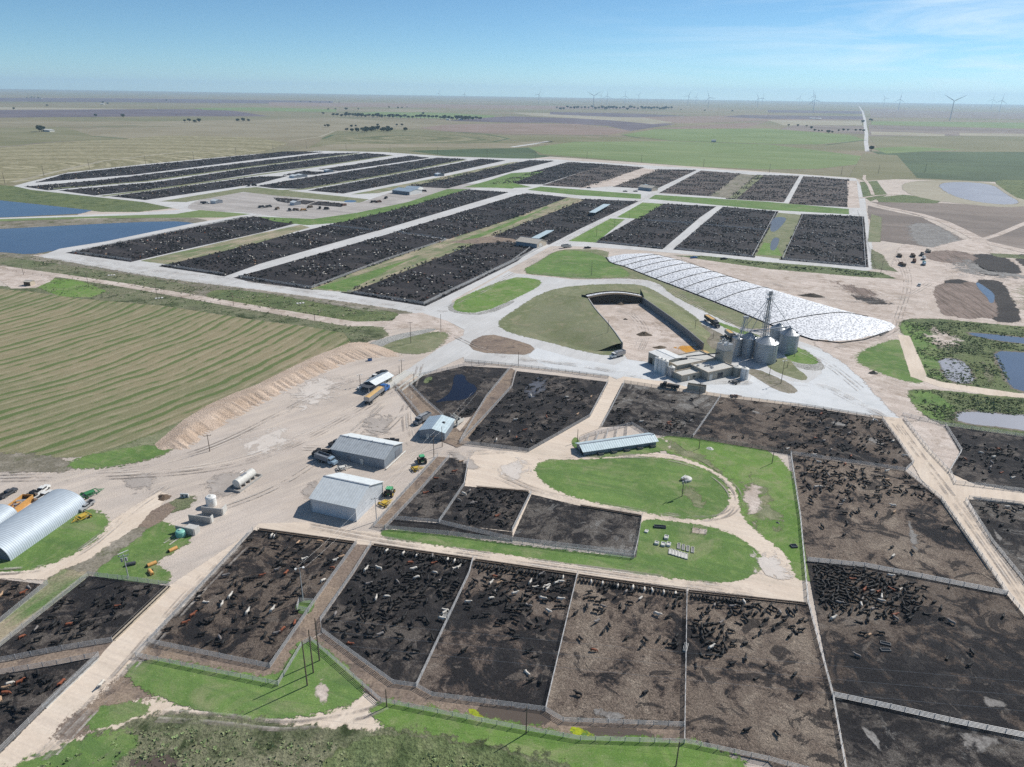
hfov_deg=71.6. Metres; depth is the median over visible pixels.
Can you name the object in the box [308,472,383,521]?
metal shed
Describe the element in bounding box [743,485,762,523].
bare patch
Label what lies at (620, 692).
pen ground
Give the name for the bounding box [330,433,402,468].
metal shed
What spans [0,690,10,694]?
steer
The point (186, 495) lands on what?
culvert
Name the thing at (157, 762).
brown puddle
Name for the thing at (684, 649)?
water trough
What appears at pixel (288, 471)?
feed yard dirt
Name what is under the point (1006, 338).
pond
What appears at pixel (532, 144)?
country road
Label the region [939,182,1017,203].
pond
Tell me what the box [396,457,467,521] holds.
pen ground
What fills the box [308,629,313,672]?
power pole
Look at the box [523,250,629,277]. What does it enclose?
grass island
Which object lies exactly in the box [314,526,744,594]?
wheel track
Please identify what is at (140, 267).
gravel road
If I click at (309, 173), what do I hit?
pen ground
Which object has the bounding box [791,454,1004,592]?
pen ground
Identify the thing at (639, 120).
farmland field
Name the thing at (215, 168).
pen ground
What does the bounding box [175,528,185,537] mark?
round tank
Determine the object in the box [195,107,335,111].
farmland field
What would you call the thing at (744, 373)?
feed tank
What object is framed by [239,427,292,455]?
bare patch
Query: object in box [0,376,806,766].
dirt road
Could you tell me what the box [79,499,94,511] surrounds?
pickup truck
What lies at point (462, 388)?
lagoon
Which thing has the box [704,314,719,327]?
grain truck
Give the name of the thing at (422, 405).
cattle alley
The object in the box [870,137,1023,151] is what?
farmland field
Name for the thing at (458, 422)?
loading chute
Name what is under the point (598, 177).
pen ground
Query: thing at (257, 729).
weedy flat
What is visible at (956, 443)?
pipe fence
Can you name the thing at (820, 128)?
farmland field
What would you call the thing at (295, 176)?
hut
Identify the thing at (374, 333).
grass strip
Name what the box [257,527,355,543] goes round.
feed bunk
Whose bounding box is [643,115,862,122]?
farmland field
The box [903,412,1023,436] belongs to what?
pipe fence
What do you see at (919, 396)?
grass patch
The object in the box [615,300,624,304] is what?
feed heap
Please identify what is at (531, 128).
farmland field
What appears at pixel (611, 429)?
pipe fence
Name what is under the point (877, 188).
grass strip
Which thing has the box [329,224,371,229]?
pipe fence
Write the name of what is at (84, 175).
pen ground
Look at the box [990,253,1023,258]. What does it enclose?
weedy strip
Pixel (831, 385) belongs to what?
concrete apron
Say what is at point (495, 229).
grass strip
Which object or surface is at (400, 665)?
pen ground
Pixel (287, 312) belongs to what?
dirt path
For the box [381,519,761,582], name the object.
lawn
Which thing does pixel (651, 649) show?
power line
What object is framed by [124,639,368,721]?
grass patch
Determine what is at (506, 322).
grass island
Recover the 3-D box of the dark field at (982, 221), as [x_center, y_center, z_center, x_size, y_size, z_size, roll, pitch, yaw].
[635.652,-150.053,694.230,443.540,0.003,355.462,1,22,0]
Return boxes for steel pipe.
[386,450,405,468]
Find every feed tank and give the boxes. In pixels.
[654,356,660,371]
[658,357,664,373]
[661,359,668,375]
[667,365,674,377]
[732,365,741,376]
[740,366,748,379]
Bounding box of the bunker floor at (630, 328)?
[593,303,701,361]
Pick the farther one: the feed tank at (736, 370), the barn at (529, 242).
the barn at (529, 242)
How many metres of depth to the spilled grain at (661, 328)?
379.37 m
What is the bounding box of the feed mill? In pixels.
[669,337,733,381]
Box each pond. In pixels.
[0,200,91,216]
[0,221,191,253]
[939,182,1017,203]
[939,358,973,382]
[956,411,1023,429]
[969,333,1023,343]
[995,351,1023,390]
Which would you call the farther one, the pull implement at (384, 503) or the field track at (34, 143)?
the field track at (34, 143)
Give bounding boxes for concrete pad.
[692,528,706,533]
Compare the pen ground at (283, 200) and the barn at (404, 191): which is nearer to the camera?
the pen ground at (283, 200)
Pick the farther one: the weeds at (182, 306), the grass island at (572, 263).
the grass island at (572, 263)
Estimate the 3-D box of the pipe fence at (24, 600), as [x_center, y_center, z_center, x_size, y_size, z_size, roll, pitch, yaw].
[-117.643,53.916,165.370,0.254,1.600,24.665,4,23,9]
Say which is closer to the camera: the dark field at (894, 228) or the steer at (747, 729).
the steer at (747, 729)
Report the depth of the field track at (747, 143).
1937.34 m
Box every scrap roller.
[126,561,135,566]
[146,560,156,566]
[147,568,153,575]
[167,546,177,551]
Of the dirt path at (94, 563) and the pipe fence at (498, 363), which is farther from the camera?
the pipe fence at (498, 363)
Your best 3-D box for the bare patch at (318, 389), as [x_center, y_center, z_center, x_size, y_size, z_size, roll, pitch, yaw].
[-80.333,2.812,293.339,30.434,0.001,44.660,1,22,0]
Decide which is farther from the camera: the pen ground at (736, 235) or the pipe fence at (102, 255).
the pen ground at (736, 235)
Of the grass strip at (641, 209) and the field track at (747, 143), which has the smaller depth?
the grass strip at (641, 209)
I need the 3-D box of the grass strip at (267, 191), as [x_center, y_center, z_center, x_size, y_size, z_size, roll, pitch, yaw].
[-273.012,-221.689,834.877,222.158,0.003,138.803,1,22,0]
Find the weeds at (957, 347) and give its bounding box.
[904,321,1023,387]
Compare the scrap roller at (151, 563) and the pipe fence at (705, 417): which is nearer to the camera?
the scrap roller at (151, 563)
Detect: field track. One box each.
[0,141,62,146]
[12,148,241,181]
[291,131,334,140]
[321,132,509,142]
[356,135,484,142]
[462,132,607,135]
[604,106,833,109]
[624,135,863,144]
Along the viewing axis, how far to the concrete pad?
202.64 m
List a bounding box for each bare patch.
[124,472,156,493]
[199,469,251,498]
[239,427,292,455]
[283,374,351,412]
[303,481,317,498]
[315,679,328,701]
[361,412,392,436]
[451,451,479,469]
[497,457,531,481]
[681,486,705,507]
[739,472,783,531]
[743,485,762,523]
[750,551,793,585]
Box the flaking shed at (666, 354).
[648,349,682,364]
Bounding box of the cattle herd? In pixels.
[0,151,1023,680]
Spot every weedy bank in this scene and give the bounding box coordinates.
[0,252,411,313]
[0,257,194,291]
[0,452,72,474]
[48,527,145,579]
[205,290,398,321]
[995,180,1023,198]
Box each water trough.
[654,524,665,528]
[683,643,688,651]
[880,640,890,645]
[880,648,890,651]
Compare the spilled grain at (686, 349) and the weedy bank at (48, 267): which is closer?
the spilled grain at (686, 349)
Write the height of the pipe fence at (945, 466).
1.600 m
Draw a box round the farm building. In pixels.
[42,129,54,131]
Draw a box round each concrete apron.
[528,348,669,380]
[681,345,898,417]
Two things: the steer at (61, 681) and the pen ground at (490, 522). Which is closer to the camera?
the steer at (61, 681)
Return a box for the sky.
[0,0,1023,104]
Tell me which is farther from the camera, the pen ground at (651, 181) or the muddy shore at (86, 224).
the pen ground at (651, 181)
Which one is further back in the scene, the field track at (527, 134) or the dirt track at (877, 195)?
the field track at (527, 134)
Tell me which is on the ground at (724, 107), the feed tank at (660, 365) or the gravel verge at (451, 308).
the feed tank at (660, 365)
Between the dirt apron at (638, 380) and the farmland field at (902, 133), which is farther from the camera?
the farmland field at (902, 133)
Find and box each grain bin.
[732,334,742,356]
[740,332,757,357]
[753,335,778,364]
[769,323,786,341]
[778,327,799,354]
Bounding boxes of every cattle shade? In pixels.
[532,230,553,238]
[590,204,610,212]
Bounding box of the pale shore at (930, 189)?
[902,180,1023,206]
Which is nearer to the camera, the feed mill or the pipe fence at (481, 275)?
the feed mill
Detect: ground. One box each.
[0,89,1023,220]
[0,576,169,659]
[0,579,43,621]
[0,657,98,752]
[25,153,352,189]
[35,151,318,182]
[59,153,386,195]
[67,217,293,261]
[111,176,285,199]
[149,530,355,667]
[160,225,374,275]
[233,232,446,289]
[260,158,457,188]
[273,197,299,202]
[286,171,335,174]
[289,200,314,203]
[308,159,504,193]
[309,201,341,206]
[319,156,426,170]
[321,546,472,685]
[331,189,507,230]
[341,242,533,305]
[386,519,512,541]
[396,193,566,238]
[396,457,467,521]
[410,366,511,417]
[415,160,551,187]
[417,561,576,710]
[438,486,530,531]
[467,371,607,450]
[494,199,637,244]
[513,162,602,183]
[513,494,641,557]
[544,164,643,187]
[546,575,686,725]
[595,204,715,248]
[602,383,719,437]
[613,169,695,187]
[662,170,738,195]
[673,207,778,257]
[681,244,1023,342]
[685,591,847,766]
[693,397,911,469]
[726,175,798,201]
[779,214,867,266]
[789,176,848,206]
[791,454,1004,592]
[806,561,1023,736]
[814,333,1023,420]
[834,697,1023,766]
[905,223,959,246]
[929,238,991,253]
[945,426,1023,489]
[969,499,1023,582]
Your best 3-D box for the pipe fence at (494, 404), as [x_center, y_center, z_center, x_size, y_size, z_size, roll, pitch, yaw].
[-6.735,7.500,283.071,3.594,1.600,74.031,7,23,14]
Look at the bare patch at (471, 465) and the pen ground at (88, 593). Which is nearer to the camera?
the pen ground at (88, 593)
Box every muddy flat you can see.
[943,256,1023,278]
[1008,284,1023,308]
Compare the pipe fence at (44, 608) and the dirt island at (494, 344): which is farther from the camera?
the dirt island at (494, 344)
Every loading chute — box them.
[450,414,459,421]
[454,417,463,425]
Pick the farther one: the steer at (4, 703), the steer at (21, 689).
the steer at (21, 689)
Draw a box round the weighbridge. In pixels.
[386,370,424,390]
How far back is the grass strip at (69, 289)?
434.90 m
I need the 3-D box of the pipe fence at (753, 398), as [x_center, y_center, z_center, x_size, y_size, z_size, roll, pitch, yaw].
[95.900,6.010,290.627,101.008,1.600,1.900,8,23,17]
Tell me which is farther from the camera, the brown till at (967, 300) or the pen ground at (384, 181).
the pen ground at (384, 181)
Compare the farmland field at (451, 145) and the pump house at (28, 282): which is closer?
the pump house at (28, 282)
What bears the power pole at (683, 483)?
on the ground at (724, 107)
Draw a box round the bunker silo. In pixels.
[512,288,710,350]
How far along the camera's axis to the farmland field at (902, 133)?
2523.99 m
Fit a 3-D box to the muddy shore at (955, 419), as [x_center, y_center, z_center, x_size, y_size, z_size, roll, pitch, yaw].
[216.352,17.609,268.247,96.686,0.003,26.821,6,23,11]
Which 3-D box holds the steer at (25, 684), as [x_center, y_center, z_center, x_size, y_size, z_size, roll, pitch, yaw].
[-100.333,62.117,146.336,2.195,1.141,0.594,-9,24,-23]
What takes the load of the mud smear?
on the dirt road at (355, 714)
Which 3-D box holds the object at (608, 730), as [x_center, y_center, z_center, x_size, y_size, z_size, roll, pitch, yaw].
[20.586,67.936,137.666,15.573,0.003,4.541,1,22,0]
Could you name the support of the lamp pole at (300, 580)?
on the ground at (724, 107)
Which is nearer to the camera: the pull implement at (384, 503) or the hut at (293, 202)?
the pull implement at (384, 503)
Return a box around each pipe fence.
[0,571,88,644]
[0,579,47,622]
[0,637,112,661]
[0,651,98,673]
[0,652,98,750]
[5,268,281,315]
[72,216,245,251]
[72,251,130,259]
[93,572,169,585]
[135,636,310,684]
[147,528,252,642]
[147,638,269,667]
[165,264,223,273]
[240,239,445,287]
[269,542,356,665]
[296,598,312,611]
[311,637,684,743]
[320,543,369,631]
[321,628,684,726]
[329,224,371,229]
[347,247,529,303]
[373,453,437,529]
[385,525,633,558]
[391,456,448,521]
[394,382,442,439]
[394,515,635,554]
[399,231,445,238]
[409,382,443,414]
[416,557,472,686]
[419,362,486,375]
[425,243,546,303]
[440,457,468,520]
[459,440,528,451]
[460,370,515,441]
[461,367,509,439]
[465,359,607,377]
[512,489,531,530]
[529,381,607,450]
[545,571,577,710]
[579,422,646,439]
[596,241,660,248]
[601,384,623,426]
[624,380,882,417]
[646,430,790,453]
[677,248,751,256]
[684,586,687,739]
[685,738,806,766]
[692,394,720,436]
[703,224,767,230]
[782,216,865,266]
[790,453,846,766]
[791,451,913,470]
[807,557,1008,594]
[834,691,1023,736]
[882,417,912,460]
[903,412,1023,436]
[904,416,1023,491]
[908,470,1023,613]
[945,423,962,471]
[965,497,1023,580]
[968,495,1023,503]
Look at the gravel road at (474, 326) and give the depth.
354.79 m
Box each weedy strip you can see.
[676,255,895,278]
[868,214,881,241]
[871,249,897,271]
[876,195,940,202]
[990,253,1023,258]
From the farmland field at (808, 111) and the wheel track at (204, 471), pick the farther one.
the farmland field at (808, 111)
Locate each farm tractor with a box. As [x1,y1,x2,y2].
[383,486,394,497]
[417,454,426,464]
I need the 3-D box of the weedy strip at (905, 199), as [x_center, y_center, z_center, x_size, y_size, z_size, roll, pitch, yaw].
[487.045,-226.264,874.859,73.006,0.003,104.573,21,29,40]
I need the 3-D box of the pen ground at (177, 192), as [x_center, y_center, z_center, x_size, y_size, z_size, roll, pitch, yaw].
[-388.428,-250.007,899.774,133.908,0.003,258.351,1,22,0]
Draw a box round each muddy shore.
[6,221,192,252]
[938,357,976,383]
[950,409,1023,430]
[965,332,1023,343]
[993,349,1023,392]
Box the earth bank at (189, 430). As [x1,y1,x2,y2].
[155,342,399,449]
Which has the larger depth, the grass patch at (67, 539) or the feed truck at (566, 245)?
the feed truck at (566, 245)
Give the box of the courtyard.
[188,183,478,218]
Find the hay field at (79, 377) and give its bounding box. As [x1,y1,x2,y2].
[0,289,349,457]
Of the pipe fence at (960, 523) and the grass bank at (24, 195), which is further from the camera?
the grass bank at (24, 195)
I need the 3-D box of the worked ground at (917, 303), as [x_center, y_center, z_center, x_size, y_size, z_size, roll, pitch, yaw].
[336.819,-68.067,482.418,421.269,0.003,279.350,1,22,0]
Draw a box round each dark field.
[867,206,963,245]
[873,202,1023,248]
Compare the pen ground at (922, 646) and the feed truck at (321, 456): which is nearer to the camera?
the pen ground at (922, 646)
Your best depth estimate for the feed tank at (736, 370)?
313.54 m
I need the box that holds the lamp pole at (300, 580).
[294,566,303,600]
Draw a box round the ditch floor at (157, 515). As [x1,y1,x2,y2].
[138,503,176,528]
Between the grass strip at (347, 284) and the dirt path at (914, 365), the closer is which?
the dirt path at (914, 365)
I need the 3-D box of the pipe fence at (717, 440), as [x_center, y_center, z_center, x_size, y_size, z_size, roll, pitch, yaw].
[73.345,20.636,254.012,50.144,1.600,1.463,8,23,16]
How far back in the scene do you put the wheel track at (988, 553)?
189.01 m
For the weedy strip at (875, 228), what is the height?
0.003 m
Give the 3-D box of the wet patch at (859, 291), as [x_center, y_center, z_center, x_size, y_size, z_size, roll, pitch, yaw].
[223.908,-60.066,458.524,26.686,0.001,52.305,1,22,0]
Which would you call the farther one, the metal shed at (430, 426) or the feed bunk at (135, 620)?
the metal shed at (430, 426)
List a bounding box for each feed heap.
[158,494,170,500]
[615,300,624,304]
[636,331,652,335]
[653,345,666,348]
[799,293,824,297]
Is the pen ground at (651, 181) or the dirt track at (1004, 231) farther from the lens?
the pen ground at (651, 181)
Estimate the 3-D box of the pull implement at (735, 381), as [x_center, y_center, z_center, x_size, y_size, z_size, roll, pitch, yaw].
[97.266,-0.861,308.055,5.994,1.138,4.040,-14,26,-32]
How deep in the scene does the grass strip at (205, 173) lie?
1032.02 m
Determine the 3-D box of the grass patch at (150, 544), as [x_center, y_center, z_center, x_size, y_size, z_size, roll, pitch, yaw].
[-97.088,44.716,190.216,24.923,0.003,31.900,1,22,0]
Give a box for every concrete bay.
[175,524,199,535]
[188,514,213,523]
[201,504,226,515]
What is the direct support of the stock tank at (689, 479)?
on the ground at (724, 107)
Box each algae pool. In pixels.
[424,377,431,382]
[468,709,482,717]
[570,727,592,735]
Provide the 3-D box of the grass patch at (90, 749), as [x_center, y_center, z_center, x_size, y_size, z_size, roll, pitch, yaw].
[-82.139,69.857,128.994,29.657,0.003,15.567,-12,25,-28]
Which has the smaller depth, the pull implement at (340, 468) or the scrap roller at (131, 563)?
the scrap roller at (131, 563)
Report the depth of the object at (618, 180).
1050.01 m
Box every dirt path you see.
[0,266,58,288]
[3,266,437,329]
[384,313,463,345]
[898,335,1023,397]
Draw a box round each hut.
[0,489,85,560]
[0,504,17,522]
[210,199,222,203]
[289,174,301,177]
[290,200,300,204]
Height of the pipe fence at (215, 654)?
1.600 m
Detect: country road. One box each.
[512,141,551,146]
[859,106,868,151]
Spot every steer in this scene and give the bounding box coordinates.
[0,672,8,681]
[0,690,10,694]
[0,700,11,707]
[14,677,25,685]
[17,688,27,693]
[18,682,30,687]
[25,685,35,694]
[33,635,43,641]
[38,687,46,694]
[47,679,54,690]
[56,678,65,685]
[742,726,752,731]
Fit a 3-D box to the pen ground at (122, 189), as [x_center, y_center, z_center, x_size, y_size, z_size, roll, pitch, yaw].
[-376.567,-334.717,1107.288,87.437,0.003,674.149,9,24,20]
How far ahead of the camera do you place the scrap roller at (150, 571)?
180.74 m
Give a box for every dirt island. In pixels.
[469,335,533,354]
[701,325,731,349]
[749,369,797,392]
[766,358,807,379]
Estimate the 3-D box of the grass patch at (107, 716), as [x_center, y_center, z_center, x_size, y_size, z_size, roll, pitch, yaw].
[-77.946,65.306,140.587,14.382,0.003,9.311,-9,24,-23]
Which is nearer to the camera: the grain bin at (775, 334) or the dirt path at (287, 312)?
the grain bin at (775, 334)
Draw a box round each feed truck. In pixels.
[311,448,331,456]
[314,451,337,466]
[413,411,431,425]
[561,244,571,247]
[609,349,625,358]
[660,381,679,389]
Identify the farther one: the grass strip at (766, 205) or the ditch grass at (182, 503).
the grass strip at (766, 205)
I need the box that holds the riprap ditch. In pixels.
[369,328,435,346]
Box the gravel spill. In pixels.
[669,440,731,479]
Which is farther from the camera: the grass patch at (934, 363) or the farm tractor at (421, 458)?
the grass patch at (934, 363)
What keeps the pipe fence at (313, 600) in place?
on the ground at (724, 107)
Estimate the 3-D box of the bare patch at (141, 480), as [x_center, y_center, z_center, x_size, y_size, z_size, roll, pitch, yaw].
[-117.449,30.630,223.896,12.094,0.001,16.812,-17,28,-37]
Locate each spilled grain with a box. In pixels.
[651,322,668,332]
[674,346,696,352]
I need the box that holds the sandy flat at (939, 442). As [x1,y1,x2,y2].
[909,421,958,468]
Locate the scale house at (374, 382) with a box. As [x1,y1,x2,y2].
[358,371,393,391]
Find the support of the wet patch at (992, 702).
on the pen ground at (922, 646)
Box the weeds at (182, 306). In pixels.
[41,278,367,340]
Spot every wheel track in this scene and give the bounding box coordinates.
[2,388,332,476]
[4,380,353,474]
[5,379,367,477]
[20,386,394,479]
[314,524,646,575]
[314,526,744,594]
[315,525,721,589]
[505,453,740,517]
[506,454,733,515]
[894,425,1013,582]
[899,429,1013,580]
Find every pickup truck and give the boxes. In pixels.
[0,487,17,498]
[23,489,39,498]
[33,489,51,499]
[35,484,50,494]
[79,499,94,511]
[328,438,336,446]
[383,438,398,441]
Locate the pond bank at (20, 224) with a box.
[0,218,206,254]
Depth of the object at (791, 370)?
323.69 m
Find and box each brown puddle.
[129,752,178,766]
[476,705,550,725]
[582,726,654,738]
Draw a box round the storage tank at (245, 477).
[227,468,262,492]
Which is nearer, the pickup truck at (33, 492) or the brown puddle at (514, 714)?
the brown puddle at (514, 714)
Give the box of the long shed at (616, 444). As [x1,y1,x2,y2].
[576,433,658,455]
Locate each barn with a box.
[392,187,421,194]
[405,186,422,189]
[516,236,545,247]
[638,184,657,190]
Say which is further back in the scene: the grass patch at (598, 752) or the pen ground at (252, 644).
the pen ground at (252, 644)
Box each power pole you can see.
[117,550,128,575]
[301,641,307,685]
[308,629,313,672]
[314,618,319,660]
[525,706,526,733]
[675,741,679,765]
[682,475,686,495]
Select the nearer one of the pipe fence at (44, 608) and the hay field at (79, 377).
the pipe fence at (44, 608)
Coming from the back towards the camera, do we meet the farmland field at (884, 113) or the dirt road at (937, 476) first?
the farmland field at (884, 113)
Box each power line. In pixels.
[305,641,1019,710]
[317,618,1012,680]
[317,630,1023,695]
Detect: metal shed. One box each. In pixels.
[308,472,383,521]
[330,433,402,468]
[418,415,454,439]
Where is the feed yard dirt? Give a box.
[0,157,1023,766]
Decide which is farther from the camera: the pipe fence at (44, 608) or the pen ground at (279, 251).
the pen ground at (279, 251)
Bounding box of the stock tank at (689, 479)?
[681,476,691,481]
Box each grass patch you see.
[0,509,110,572]
[15,726,138,766]
[67,443,168,469]
[85,698,150,730]
[93,521,191,584]
[95,382,260,461]
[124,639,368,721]
[295,600,314,613]
[369,697,747,766]
[381,332,448,354]
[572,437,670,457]
[856,339,922,383]
[898,322,944,378]
[907,390,957,421]
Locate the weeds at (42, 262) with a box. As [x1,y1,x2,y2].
[3,254,394,320]
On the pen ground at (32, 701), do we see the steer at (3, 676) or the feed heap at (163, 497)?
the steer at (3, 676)
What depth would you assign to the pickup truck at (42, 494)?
213.35 m
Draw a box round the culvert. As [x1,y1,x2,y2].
[180,493,188,497]
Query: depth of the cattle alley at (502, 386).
286.93 m
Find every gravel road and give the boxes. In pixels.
[0,151,872,312]
[406,271,899,417]
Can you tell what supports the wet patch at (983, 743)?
on the pen ground at (905, 739)
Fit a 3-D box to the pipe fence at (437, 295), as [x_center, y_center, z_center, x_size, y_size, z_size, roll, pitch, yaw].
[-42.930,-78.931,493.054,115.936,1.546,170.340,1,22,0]
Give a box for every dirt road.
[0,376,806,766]
[0,491,168,580]
[28,660,387,760]
[870,415,1023,611]
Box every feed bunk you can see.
[41,654,98,708]
[112,584,170,640]
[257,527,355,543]
[372,543,471,560]
[474,558,576,575]
[476,485,528,492]
[578,573,685,592]
[580,504,641,516]
[689,589,806,605]
[941,498,990,568]
[973,496,1023,504]
[976,481,1023,491]
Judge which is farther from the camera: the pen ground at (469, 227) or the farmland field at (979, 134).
the farmland field at (979, 134)
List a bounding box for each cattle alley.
[0,642,111,674]
[136,544,371,676]
[310,633,684,740]
[375,457,449,527]
[395,384,470,446]
[460,369,515,437]
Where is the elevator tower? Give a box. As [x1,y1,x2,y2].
[732,291,790,358]
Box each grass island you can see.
[453,277,540,312]
[498,284,715,354]
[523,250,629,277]
[526,249,767,328]
[719,322,759,336]
[785,347,817,363]
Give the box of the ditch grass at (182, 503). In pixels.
[168,495,196,512]
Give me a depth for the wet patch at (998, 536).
201.92 m
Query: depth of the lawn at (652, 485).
226.47 m
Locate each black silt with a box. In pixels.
[945,279,967,283]
[972,254,1020,275]
[977,279,1021,322]
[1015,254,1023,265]
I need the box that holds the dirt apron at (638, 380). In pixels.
[617,376,800,404]
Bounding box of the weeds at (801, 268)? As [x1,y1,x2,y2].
[698,256,882,276]
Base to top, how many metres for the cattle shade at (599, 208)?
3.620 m
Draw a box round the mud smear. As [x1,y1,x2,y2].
[48,671,161,741]
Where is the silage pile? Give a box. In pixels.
[605,253,894,342]
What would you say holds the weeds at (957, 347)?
on the weedy flat at (972, 358)
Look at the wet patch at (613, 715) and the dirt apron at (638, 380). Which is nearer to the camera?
the wet patch at (613, 715)
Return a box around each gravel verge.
[448,301,513,314]
[792,359,824,370]
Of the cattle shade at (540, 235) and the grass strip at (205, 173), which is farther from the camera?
the grass strip at (205, 173)
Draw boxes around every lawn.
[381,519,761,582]
[533,456,731,519]
[661,436,809,580]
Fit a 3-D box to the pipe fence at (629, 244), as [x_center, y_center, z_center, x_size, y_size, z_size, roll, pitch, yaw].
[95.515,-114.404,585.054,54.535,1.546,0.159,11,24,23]
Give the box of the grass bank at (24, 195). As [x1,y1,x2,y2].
[0,185,169,211]
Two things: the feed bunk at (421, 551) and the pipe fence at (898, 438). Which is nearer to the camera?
the feed bunk at (421, 551)
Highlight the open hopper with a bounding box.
[8,494,33,511]
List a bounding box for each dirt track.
[860,194,896,197]
[862,175,874,194]
[873,204,1023,251]
[978,222,1023,240]
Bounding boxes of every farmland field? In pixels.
[0,98,332,103]
[0,107,109,109]
[0,109,263,117]
[0,118,438,130]
[0,127,121,147]
[0,135,288,183]
[77,125,334,137]
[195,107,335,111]
[269,102,639,108]
[292,141,547,150]
[309,130,596,148]
[314,149,853,177]
[324,132,510,143]
[358,109,438,111]
[363,112,494,118]
[414,148,566,158]
[422,123,627,134]
[451,116,672,130]
[512,112,672,123]
[529,141,860,169]
[550,112,675,117]
[592,137,864,150]
[623,128,863,143]
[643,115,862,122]
[643,121,767,129]
[727,115,862,118]
[768,110,863,113]
[769,120,861,124]
[782,125,863,133]
[850,153,915,180]
[869,125,1023,135]
[870,109,1023,118]
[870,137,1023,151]
[871,121,1023,127]
[871,132,944,135]
[871,151,1023,181]
[874,146,959,152]
[959,133,1023,135]
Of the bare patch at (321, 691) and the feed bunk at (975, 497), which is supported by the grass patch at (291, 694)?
the bare patch at (321, 691)
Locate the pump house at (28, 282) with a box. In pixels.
[23,280,34,285]
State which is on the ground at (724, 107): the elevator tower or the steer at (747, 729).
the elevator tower
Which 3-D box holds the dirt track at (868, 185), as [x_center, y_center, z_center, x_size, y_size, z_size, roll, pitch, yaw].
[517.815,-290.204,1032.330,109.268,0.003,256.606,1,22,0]
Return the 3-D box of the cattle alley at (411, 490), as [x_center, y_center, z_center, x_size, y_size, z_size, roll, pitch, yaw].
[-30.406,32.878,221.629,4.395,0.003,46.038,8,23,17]
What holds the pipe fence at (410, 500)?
on the ground at (724, 107)
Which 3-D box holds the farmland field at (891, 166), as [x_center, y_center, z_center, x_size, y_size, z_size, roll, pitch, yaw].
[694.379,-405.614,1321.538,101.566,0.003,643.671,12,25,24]
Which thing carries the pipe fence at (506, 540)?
on the ground at (724, 107)
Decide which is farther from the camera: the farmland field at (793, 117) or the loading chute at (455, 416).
the farmland field at (793, 117)
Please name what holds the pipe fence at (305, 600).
on the ground at (724, 107)
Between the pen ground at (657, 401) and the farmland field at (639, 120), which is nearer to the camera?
the pen ground at (657, 401)
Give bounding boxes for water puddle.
[770,217,785,231]
[770,238,779,249]
[976,283,994,302]
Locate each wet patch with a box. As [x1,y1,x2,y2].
[524,377,546,397]
[594,708,624,719]
[829,280,879,300]
[833,421,847,425]
[851,294,891,304]
[862,726,880,750]
[867,438,882,443]
[908,521,917,549]
[924,329,963,347]
[959,732,998,752]
[982,362,993,381]
[984,696,1005,706]
[994,532,1001,540]
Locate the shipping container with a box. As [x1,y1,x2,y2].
[687,383,706,391]
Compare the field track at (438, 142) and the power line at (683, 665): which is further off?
the field track at (438, 142)
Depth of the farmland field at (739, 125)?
2915.09 m
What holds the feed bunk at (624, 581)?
on the ground at (724, 107)
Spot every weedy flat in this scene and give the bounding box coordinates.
[62,708,569,766]
[322,730,549,766]
[899,318,1023,392]
[908,389,1023,435]
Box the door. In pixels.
[395,447,399,458]
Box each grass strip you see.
[0,210,246,220]
[0,277,388,342]
[0,569,91,645]
[38,278,105,296]
[53,153,359,188]
[102,155,392,195]
[142,225,309,263]
[165,187,367,202]
[258,189,466,224]
[281,160,463,190]
[311,197,583,292]
[317,259,409,290]
[356,162,515,193]
[451,236,515,243]
[463,207,547,239]
[466,171,543,187]
[489,183,520,188]
[528,187,640,198]
[570,218,623,241]
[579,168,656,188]
[618,202,661,218]
[649,195,848,213]
[711,174,755,197]
[729,175,762,198]
[754,213,800,258]
[757,243,781,255]
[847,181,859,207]
[860,181,886,200]
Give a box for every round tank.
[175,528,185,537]
[205,494,216,506]
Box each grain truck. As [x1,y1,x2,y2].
[364,383,389,404]
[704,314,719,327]
[724,329,735,338]
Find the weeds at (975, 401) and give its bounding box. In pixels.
[911,390,1023,423]
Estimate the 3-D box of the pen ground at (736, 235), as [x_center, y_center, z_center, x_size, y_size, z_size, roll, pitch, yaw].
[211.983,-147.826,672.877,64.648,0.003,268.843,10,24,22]
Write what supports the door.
in the metal shed at (367, 450)
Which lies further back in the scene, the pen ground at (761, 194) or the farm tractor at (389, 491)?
the pen ground at (761, 194)
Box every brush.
[37,724,499,766]
[60,727,482,766]
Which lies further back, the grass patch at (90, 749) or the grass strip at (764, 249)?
the grass strip at (764, 249)
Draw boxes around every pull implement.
[71,512,91,522]
[79,488,103,498]
[337,465,352,471]
[377,499,392,507]
[411,466,422,472]
[728,379,740,384]
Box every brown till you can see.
[924,250,977,263]
[932,282,998,318]
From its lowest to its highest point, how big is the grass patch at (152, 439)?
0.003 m
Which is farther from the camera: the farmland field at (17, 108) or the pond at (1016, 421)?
the farmland field at (17, 108)

